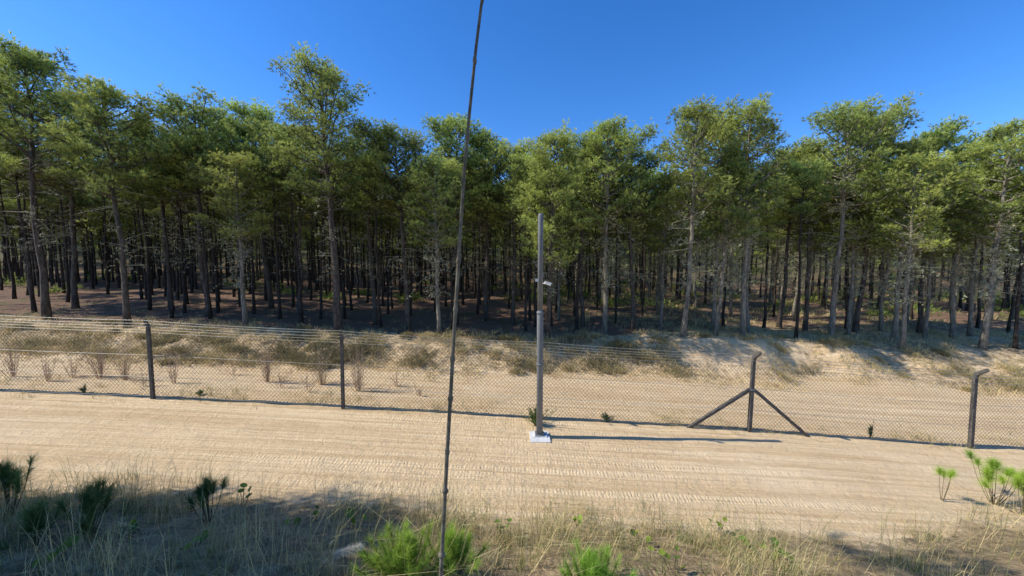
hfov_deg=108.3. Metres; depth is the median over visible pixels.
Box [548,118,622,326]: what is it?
pine tree
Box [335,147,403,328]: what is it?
pine tree
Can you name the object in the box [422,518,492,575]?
young pine
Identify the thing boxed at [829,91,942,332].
pine tree
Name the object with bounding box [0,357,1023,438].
sand track
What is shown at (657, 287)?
pine tree
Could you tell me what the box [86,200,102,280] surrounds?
pine tree
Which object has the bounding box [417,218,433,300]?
pine tree
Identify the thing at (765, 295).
pine tree
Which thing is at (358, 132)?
pine tree
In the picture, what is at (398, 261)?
pine tree
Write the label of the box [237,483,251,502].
broadleaf plant
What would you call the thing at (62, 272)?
pine tree
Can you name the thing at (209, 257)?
pine tree
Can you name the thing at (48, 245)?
pine tree
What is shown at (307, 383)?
dry shrub
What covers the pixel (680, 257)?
pine tree
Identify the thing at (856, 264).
pine tree
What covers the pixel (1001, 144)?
pine tree
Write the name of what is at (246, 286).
pine tree
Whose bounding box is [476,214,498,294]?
pine tree
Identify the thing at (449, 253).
pine tree
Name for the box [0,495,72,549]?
young pine
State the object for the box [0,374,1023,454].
chain-link fence
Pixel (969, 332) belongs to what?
pine tree
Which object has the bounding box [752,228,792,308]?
pine tree
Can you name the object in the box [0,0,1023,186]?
sky
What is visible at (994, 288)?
pine tree
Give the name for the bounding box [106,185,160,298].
pine tree
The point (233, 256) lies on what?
pine tree
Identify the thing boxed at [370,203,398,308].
pine tree
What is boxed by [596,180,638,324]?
pine tree
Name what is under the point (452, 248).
pine tree
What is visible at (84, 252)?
pine tree
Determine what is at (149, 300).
pine tree
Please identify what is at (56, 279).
pine tree
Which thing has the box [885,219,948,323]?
pine tree
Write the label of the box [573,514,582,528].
broadleaf plant
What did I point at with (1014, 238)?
pine tree
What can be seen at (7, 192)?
pine tree
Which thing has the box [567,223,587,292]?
pine tree
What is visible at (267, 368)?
dry shrub
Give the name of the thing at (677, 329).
bank grass
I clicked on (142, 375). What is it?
dry shrub
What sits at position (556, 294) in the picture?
pine tree
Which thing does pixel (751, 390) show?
chain link fence
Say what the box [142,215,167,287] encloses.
pine tree
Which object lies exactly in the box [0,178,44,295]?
pine tree
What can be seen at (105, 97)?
pine tree
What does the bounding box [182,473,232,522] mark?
young pine
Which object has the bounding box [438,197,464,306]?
pine tree
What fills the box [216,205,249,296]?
pine tree
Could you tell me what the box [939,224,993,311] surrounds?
pine tree
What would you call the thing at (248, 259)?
pine tree
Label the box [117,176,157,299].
pine tree
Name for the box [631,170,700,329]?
pine tree
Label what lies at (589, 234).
pine tree
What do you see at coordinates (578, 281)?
pine tree
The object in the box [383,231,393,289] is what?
pine tree
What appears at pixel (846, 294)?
pine tree
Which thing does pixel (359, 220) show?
pine tree
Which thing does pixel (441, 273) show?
pine tree
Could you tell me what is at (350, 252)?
pine tree
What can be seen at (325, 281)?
pine tree
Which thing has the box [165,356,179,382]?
dry shrub
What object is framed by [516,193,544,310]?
pine tree
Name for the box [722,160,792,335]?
pine tree
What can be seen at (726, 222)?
pine tree
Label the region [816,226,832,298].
pine tree
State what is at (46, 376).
dry shrub
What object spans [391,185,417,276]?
pine tree
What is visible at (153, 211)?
pine tree
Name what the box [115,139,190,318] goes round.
pine tree
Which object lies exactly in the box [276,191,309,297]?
pine tree
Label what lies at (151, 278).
pine tree
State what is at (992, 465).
young pine
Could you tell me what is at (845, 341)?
bank scrub
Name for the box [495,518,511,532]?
broadleaf plant
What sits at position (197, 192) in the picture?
pine tree
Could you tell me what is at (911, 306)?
pine tree
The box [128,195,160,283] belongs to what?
pine tree
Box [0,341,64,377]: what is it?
dry shrub
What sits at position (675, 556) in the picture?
broadleaf plant
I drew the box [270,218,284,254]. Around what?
pine tree
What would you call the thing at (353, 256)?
pine tree
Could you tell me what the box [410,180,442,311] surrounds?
pine tree
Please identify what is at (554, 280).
pine tree
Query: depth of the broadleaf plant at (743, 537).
5.61 m
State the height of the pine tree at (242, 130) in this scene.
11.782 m
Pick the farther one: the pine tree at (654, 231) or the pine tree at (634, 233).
the pine tree at (634, 233)
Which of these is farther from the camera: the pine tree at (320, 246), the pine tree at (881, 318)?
the pine tree at (320, 246)
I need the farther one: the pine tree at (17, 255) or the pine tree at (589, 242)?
the pine tree at (17, 255)
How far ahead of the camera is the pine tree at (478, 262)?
26.59 m
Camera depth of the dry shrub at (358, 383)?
12.10 m
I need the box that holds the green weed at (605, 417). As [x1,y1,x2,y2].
[601,412,614,421]
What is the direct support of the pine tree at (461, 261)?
on the ground at (96, 304)
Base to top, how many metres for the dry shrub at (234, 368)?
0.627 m
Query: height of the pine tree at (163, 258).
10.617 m
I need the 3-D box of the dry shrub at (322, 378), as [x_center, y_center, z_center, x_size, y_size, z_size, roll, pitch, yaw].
[-6.511,2.582,12.579,0.904,1.462,1.065,0,4,0]
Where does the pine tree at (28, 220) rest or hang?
on the ground at (96, 304)
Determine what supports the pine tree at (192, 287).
on the ground at (96, 304)
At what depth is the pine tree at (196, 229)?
28.13 m
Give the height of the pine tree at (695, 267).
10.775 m
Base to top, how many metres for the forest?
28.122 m
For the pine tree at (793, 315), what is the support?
on the ground at (96, 304)
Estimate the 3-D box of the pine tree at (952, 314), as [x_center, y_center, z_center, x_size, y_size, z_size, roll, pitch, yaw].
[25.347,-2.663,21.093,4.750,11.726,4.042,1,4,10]
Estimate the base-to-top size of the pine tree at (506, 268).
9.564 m
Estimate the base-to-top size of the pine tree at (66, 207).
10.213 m
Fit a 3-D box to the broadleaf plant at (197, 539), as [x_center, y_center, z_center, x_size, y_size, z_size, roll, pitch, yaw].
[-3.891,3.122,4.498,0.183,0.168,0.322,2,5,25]
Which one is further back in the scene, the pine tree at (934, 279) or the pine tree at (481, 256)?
the pine tree at (934, 279)
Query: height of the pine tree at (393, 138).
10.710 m
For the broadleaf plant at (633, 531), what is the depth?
5.58 m
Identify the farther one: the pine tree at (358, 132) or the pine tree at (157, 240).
the pine tree at (157, 240)
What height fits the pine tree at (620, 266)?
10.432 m
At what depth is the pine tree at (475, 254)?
35.12 m
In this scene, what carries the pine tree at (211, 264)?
on the ground at (96, 304)
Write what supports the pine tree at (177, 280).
on the ground at (96, 304)
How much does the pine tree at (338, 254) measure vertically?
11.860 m
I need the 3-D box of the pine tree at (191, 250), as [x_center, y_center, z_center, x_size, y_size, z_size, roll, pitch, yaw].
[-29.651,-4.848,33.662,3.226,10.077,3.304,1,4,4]
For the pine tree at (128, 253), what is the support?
on the ground at (96, 304)
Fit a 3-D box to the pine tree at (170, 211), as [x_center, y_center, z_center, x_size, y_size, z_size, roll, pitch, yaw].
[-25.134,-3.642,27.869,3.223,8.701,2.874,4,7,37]
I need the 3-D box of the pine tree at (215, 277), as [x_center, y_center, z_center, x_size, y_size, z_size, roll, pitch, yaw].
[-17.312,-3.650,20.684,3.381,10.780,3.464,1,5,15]
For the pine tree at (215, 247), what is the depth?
23.87 m
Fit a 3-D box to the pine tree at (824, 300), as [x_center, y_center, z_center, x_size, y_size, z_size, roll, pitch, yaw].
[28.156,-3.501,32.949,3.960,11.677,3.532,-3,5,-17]
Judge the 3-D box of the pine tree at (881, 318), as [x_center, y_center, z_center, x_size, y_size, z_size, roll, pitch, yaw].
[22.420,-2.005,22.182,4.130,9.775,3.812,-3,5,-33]
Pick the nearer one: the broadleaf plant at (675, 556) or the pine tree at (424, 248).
the broadleaf plant at (675, 556)
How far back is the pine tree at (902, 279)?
39.60 m
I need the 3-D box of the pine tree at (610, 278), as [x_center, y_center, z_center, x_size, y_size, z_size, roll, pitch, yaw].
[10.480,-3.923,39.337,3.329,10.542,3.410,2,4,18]
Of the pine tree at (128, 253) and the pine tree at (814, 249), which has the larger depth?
the pine tree at (128, 253)
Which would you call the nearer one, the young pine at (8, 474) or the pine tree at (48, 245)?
the young pine at (8, 474)
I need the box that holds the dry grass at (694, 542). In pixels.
[0,457,1023,575]
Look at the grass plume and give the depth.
3.94 m
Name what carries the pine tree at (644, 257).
on the ground at (96, 304)
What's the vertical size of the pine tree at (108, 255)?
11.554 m
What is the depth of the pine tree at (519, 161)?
18.04 m
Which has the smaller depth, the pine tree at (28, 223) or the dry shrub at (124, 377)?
the dry shrub at (124, 377)
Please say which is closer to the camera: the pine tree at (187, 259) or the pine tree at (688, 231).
the pine tree at (688, 231)
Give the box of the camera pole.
[529,213,551,442]
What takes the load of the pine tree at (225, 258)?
on the ground at (96, 304)
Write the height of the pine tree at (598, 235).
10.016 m
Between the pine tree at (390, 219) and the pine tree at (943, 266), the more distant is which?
the pine tree at (943, 266)
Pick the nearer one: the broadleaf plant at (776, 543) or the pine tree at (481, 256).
the broadleaf plant at (776, 543)
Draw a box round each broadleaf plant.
[32,535,78,567]
[118,519,140,536]
[175,530,207,550]
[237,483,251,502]
[284,517,300,527]
[313,506,319,520]
[345,508,365,527]
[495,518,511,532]
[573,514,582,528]
[630,529,653,550]
[658,546,685,571]
[708,517,726,531]
[732,532,755,554]
[760,537,793,561]
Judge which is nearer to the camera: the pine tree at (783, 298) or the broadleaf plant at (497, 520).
the broadleaf plant at (497, 520)
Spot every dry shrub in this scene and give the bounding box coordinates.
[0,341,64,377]
[31,352,58,381]
[39,355,93,376]
[76,338,127,377]
[110,341,140,379]
[124,368,148,386]
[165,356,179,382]
[209,361,250,375]
[256,341,278,381]
[263,366,293,387]
[301,374,318,391]
[308,346,332,384]
[344,344,369,390]
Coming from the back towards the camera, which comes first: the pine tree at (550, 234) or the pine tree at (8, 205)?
the pine tree at (8, 205)
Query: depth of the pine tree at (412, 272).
22.45 m
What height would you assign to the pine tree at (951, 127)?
12.750 m
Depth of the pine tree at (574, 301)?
23.33 m
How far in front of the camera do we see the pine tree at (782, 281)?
30.18 m
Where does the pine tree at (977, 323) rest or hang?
on the ground at (96, 304)
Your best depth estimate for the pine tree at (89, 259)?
31.77 m
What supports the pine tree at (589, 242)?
on the ground at (96, 304)
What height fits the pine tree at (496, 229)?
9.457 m
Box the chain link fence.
[0,315,1023,448]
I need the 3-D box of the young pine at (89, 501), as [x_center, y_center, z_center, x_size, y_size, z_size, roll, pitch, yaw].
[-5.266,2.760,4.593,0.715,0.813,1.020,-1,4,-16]
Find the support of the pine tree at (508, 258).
on the ground at (96, 304)
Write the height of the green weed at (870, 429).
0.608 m
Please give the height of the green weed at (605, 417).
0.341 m
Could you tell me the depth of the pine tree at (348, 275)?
24.38 m
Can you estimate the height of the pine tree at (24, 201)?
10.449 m
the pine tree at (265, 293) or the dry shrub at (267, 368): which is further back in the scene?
the pine tree at (265, 293)
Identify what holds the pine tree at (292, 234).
on the ground at (96, 304)
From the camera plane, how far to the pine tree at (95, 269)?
34.70 m
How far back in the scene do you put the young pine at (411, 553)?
3.85 m
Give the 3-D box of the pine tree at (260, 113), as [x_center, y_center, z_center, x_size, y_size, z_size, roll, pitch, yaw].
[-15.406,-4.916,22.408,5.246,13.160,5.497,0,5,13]
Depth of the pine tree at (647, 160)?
19.06 m
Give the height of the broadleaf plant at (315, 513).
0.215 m
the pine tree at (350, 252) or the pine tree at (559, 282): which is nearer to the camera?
the pine tree at (559, 282)
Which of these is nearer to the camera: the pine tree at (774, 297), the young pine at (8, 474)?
the young pine at (8, 474)
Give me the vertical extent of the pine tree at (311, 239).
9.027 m
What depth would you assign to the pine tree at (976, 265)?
33.02 m
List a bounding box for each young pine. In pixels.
[0,452,44,515]
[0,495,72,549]
[48,469,122,537]
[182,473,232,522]
[347,516,459,575]
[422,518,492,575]
[557,536,638,575]
[930,464,960,500]
[961,448,1023,506]
[976,467,1023,514]
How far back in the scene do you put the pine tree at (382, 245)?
38.87 m
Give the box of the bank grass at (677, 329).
[0,296,1023,398]
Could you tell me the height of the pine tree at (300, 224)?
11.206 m
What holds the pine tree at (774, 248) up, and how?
on the ground at (96, 304)
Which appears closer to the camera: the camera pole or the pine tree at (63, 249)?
the camera pole
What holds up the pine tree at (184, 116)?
on the ground at (96, 304)
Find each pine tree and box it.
[0,31,103,318]
[0,65,54,262]
[0,88,116,308]
[0,113,61,313]
[0,146,55,296]
[0,152,27,298]
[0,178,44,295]
[0,186,8,289]
[0,226,19,277]
[1,177,57,296]
[2,177,69,271]
[2,193,54,276]
[2,195,54,287]
[18,71,184,328]
[18,139,92,301]
[39,173,76,292]
[39,216,58,280]
[41,199,69,286]
[48,178,93,294]
[48,179,90,257]
[49,184,83,288]
[49,221,60,281]
[50,216,82,281]
[62,130,153,275]
[63,172,128,294]
[66,193,102,288]
[76,212,103,281]
[76,214,95,261]
[77,167,104,284]
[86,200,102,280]
[95,199,125,283]
[95,235,110,276]
[99,119,168,310]
[102,104,196,310]
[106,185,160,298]
[114,216,132,278]
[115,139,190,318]
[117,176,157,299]
[121,197,167,294]
[124,82,254,316]
[127,145,209,312]
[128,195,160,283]
[139,207,183,274]
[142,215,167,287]
[147,210,170,273]
[149,130,224,318]
[149,207,174,285]
[152,205,176,290]
[153,200,175,296]
[154,199,193,293]
[154,203,190,281]
[156,196,205,300]
[165,118,226,312]
[166,191,204,303]
[173,203,196,292]
[176,197,205,293]
[179,208,196,286]
[180,214,195,285]
[181,209,193,283]
[183,148,283,326]
[190,167,228,300]
[193,196,226,292]
[199,115,274,310]
[204,227,211,283]
[206,93,296,308]
[211,142,249,306]
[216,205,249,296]
[216,208,229,282]
[217,205,235,291]
[222,163,270,313]
[231,115,302,318]
[243,124,322,322]
[243,197,259,293]
[243,237,250,288]
[246,220,256,278]
[250,117,343,314]
[253,185,280,293]
[257,149,284,300]
[260,202,280,289]
[260,215,276,282]
[265,154,304,307]
[267,40,380,331]
[270,211,284,282]
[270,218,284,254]
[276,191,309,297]
[277,212,296,284]
[282,219,297,283]
[287,201,323,290]
[295,158,344,319]
[295,185,327,299]
[304,141,360,318]
[308,215,320,289]
[308,217,331,284]
[308,218,330,287]
[309,205,338,296]
[318,178,354,291]
[319,216,330,292]
[320,115,413,324]
[321,159,362,305]
[325,173,363,309]
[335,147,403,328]
[336,216,355,288]
[339,193,365,294]
[341,193,366,297]
[345,179,379,302]
[347,118,442,332]
[347,224,359,285]
[367,176,392,305]
[370,185,406,313]
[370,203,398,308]
[374,222,386,290]
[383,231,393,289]
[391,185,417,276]
[392,161,429,315]
[392,221,406,296]
[393,221,403,290]
[396,151,472,335]
[408,112,497,324]
[408,209,429,297]
[409,213,428,295]
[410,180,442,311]
[415,154,476,329]
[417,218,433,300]
[425,156,461,279]
[437,225,442,289]
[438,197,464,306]
[445,214,467,280]
[452,127,512,320]
[453,198,475,304]
[454,218,470,291]
[464,209,483,298]
[465,228,476,290]
[466,165,496,313]
[468,218,484,292]
[471,176,492,304]
[473,180,491,297]
[475,137,540,324]
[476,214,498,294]
[477,198,506,298]
[489,210,500,287]
[492,179,519,307]
[496,203,518,295]
[500,208,517,294]
[502,151,549,330]
[504,194,524,298]
[508,170,529,299]
[509,128,592,338]
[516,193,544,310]
[516,227,529,295]
[519,151,556,320]
[521,166,558,327]
[526,162,571,325]
[535,160,565,312]
[538,185,585,319]
[543,217,568,305]
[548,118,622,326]
[549,143,611,329]
[556,155,590,317]
[563,113,652,332]
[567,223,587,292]
[577,211,611,309]
[583,206,623,305]
[586,118,679,330]
[586,210,614,299]
[590,209,632,308]
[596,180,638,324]
[609,187,661,311]
[609,246,614,296]
[611,213,634,298]
[615,225,626,295]
[628,163,666,315]
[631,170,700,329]
[633,169,658,304]
[633,216,667,303]
[639,199,681,309]
[649,93,743,336]
[650,215,678,300]
[666,213,695,281]
[668,168,708,326]
[674,205,714,309]
[684,108,764,331]
[694,154,769,335]
[699,91,812,336]
[703,178,754,317]
[708,165,760,327]
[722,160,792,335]
[750,173,793,327]
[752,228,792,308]
[753,226,779,302]
[755,147,836,327]
[757,223,792,316]
[761,215,806,305]
[762,219,815,300]
[771,134,861,331]
[773,158,840,337]
[773,194,832,320]
[778,180,849,293]
[784,93,923,337]
[814,227,839,302]
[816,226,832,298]
[821,158,906,334]
[821,226,835,309]
[823,180,863,328]
[824,198,890,324]
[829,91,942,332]
[848,135,967,341]
[850,188,924,331]
[861,148,969,349]
[885,114,1009,333]
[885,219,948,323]
[894,175,980,338]
[900,254,904,298]
[904,228,940,319]
[928,131,1021,338]
[928,250,936,299]
[937,256,946,300]
[939,117,1023,348]
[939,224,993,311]
[941,158,1021,336]
[945,227,969,290]
[961,180,1017,321]
[966,227,1022,320]
[966,239,990,292]
[968,178,1002,327]
[981,117,1023,299]
[982,166,1023,349]
[1000,192,1023,332]
[1000,231,1023,319]
[1001,213,1023,280]
[1002,225,1023,298]
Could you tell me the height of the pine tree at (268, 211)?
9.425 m
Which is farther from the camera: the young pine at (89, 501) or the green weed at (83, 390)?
the green weed at (83, 390)
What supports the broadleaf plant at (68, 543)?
on the ground at (96, 304)
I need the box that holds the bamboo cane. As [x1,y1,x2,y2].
[438,0,483,575]
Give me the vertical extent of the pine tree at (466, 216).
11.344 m
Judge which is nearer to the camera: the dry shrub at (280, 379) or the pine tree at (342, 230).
the dry shrub at (280, 379)
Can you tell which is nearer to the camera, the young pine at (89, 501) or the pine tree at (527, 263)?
the young pine at (89, 501)
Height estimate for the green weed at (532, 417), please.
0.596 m
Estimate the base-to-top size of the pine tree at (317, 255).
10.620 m
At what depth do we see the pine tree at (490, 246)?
29.72 m
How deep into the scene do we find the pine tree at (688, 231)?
22.11 m
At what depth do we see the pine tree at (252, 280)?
20.47 m
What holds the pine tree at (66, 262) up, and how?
on the ground at (96, 304)
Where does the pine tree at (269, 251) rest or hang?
on the ground at (96, 304)
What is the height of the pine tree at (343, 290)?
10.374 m
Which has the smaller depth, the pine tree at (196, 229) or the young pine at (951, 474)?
the young pine at (951, 474)
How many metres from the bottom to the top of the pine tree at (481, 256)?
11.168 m
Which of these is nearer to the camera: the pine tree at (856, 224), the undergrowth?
the pine tree at (856, 224)
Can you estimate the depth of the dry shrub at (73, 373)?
12.13 m
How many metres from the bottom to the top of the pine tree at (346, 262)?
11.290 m
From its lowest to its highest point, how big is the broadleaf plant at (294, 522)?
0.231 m
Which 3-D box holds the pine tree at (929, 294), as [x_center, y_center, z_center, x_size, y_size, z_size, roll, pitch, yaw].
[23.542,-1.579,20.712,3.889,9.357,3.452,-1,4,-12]
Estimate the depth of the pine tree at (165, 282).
25.76 m
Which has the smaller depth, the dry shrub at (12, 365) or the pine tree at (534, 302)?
the dry shrub at (12, 365)
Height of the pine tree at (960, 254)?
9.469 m
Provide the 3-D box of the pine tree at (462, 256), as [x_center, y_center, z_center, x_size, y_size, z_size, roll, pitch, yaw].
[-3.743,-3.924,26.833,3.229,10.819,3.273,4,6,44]
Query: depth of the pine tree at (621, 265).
41.90 m
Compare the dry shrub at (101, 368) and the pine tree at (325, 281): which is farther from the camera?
the pine tree at (325, 281)
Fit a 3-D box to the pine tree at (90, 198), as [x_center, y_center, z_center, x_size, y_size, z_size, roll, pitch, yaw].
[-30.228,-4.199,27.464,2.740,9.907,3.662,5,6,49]
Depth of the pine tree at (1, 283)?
31.61 m
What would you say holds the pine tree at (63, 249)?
on the ground at (96, 304)
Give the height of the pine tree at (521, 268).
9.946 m
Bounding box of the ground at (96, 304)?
[0,234,1023,575]
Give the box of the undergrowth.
[1,245,1023,316]
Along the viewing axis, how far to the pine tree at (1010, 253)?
25.61 m
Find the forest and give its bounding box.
[0,162,1023,310]
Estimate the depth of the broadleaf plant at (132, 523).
4.81 m
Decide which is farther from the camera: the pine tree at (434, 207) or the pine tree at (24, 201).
the pine tree at (24, 201)
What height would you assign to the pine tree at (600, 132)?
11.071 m
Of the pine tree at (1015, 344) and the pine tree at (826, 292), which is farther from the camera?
the pine tree at (826, 292)
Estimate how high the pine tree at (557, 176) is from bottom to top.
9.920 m
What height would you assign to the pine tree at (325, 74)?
12.705 m
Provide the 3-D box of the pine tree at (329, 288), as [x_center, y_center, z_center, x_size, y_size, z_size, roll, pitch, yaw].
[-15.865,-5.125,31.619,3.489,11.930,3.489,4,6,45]
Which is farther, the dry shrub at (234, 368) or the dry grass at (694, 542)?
the dry shrub at (234, 368)
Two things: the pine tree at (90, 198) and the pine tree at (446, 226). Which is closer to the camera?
the pine tree at (446, 226)
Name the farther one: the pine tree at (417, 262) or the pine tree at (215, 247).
the pine tree at (417, 262)
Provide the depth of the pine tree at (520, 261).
34.29 m
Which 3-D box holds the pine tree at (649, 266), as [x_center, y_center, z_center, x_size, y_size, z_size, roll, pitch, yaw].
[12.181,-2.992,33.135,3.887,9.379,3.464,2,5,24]
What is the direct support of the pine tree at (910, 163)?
on the ground at (96, 304)
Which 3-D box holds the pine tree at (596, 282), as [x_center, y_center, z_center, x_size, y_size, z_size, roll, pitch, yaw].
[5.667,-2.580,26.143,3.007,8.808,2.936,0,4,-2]
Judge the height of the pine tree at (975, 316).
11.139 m
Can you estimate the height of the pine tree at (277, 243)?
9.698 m
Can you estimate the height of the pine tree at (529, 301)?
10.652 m
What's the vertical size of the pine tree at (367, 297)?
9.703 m
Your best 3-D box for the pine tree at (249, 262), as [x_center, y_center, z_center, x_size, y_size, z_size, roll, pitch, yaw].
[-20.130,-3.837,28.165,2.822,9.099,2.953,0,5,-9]
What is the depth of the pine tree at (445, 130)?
19.64 m
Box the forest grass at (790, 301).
[560,289,1023,345]
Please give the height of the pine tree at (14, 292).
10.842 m
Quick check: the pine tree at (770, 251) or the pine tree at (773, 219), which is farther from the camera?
the pine tree at (770, 251)
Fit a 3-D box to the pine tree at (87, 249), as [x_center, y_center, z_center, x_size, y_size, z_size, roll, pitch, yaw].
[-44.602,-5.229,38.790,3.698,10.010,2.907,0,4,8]
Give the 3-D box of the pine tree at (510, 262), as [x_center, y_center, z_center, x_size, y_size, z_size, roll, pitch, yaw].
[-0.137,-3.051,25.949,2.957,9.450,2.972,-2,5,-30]
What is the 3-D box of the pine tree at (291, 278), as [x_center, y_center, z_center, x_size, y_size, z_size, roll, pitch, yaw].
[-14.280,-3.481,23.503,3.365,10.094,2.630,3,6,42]
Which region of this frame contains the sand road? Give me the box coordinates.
[0,397,1023,532]
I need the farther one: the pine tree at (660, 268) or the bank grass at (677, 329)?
the pine tree at (660, 268)
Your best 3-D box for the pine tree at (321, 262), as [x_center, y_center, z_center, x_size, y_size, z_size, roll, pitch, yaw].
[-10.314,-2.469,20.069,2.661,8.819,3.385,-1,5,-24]
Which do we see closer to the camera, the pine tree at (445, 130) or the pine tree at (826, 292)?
the pine tree at (445, 130)
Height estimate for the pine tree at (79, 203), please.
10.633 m
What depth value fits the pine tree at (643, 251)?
25.19 m
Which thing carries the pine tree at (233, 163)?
on the ground at (96, 304)
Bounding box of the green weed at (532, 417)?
[521,404,554,425]
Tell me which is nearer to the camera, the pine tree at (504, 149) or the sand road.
the sand road
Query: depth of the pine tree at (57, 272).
33.24 m
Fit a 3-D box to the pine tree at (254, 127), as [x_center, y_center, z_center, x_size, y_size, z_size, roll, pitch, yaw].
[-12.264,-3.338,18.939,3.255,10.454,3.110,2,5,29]
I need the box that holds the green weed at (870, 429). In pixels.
[867,421,873,437]
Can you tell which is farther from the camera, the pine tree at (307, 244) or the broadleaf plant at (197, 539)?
the pine tree at (307, 244)
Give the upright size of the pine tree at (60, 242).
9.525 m
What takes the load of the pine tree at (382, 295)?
on the ground at (96, 304)
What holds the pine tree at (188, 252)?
on the ground at (96, 304)
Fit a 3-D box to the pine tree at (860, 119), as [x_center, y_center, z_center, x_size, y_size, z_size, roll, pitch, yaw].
[17.612,-3.599,19.590,5.462,13.337,4.980,2,5,21]
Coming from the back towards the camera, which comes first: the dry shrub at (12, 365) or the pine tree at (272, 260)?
the pine tree at (272, 260)
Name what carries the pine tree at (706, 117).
on the ground at (96, 304)
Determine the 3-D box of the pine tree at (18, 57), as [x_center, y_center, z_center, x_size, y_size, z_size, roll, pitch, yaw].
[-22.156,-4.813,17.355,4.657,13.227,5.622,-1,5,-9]
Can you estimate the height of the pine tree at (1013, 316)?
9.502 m
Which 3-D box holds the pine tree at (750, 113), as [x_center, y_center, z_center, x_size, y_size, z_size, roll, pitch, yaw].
[11.565,-3.180,18.420,4.888,12.067,4.350,1,4,10]
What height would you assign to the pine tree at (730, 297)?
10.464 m
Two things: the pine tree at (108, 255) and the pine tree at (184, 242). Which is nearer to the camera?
the pine tree at (184, 242)
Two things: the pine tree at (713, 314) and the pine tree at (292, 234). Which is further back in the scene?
the pine tree at (292, 234)
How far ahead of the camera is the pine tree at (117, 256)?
36.50 m
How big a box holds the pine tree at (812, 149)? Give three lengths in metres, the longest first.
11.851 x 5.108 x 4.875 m
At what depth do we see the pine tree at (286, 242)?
39.81 m
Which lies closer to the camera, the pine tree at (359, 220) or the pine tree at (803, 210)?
the pine tree at (803, 210)
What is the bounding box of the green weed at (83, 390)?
[77,384,87,392]
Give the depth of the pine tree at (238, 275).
22.87 m
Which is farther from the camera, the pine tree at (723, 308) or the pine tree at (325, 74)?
the pine tree at (723, 308)
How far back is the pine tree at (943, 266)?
39.45 m
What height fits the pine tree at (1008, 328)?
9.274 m
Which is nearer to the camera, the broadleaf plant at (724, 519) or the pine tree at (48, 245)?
the broadleaf plant at (724, 519)
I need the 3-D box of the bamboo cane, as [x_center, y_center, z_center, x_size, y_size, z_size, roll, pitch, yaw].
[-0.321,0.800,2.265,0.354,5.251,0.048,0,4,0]
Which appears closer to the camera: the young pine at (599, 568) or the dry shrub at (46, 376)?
the young pine at (599, 568)
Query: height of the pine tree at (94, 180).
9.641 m
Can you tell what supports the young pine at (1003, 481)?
on the ground at (96, 304)
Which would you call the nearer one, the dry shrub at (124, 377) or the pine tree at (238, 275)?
the dry shrub at (124, 377)
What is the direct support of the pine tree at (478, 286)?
on the ground at (96, 304)
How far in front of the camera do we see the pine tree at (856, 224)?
20.45 m
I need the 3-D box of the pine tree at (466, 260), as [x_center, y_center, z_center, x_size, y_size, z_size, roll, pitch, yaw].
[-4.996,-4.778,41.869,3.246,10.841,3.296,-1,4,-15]
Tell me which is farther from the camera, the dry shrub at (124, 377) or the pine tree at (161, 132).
the pine tree at (161, 132)
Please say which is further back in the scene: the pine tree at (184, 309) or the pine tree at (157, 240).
the pine tree at (157, 240)
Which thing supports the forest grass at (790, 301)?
on the ground at (96, 304)
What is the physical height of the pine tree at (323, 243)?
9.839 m
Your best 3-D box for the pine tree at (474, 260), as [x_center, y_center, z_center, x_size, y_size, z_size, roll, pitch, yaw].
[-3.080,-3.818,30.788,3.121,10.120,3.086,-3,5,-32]
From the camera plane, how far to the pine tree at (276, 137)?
17.65 m
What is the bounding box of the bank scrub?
[3,318,1023,391]
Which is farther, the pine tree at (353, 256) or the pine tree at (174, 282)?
the pine tree at (353, 256)
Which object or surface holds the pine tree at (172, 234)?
on the ground at (96, 304)
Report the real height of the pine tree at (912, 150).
11.524 m
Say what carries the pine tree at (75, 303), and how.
on the ground at (96, 304)
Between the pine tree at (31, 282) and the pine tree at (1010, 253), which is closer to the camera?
the pine tree at (31, 282)
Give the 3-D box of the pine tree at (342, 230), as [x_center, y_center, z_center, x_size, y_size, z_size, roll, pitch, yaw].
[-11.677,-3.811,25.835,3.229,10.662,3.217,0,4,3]
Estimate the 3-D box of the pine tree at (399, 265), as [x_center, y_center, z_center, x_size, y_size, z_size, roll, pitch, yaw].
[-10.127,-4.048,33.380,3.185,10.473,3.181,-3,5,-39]
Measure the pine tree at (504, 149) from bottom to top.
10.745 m
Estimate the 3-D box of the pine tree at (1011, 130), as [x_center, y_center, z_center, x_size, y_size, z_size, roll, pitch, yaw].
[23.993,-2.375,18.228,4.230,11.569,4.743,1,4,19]
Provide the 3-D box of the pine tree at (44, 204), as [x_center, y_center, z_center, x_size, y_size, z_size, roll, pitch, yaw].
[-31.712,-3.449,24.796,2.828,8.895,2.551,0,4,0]
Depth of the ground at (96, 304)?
11.24 m
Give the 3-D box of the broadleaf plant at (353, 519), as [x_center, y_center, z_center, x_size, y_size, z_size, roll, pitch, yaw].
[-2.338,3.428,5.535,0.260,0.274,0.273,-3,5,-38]

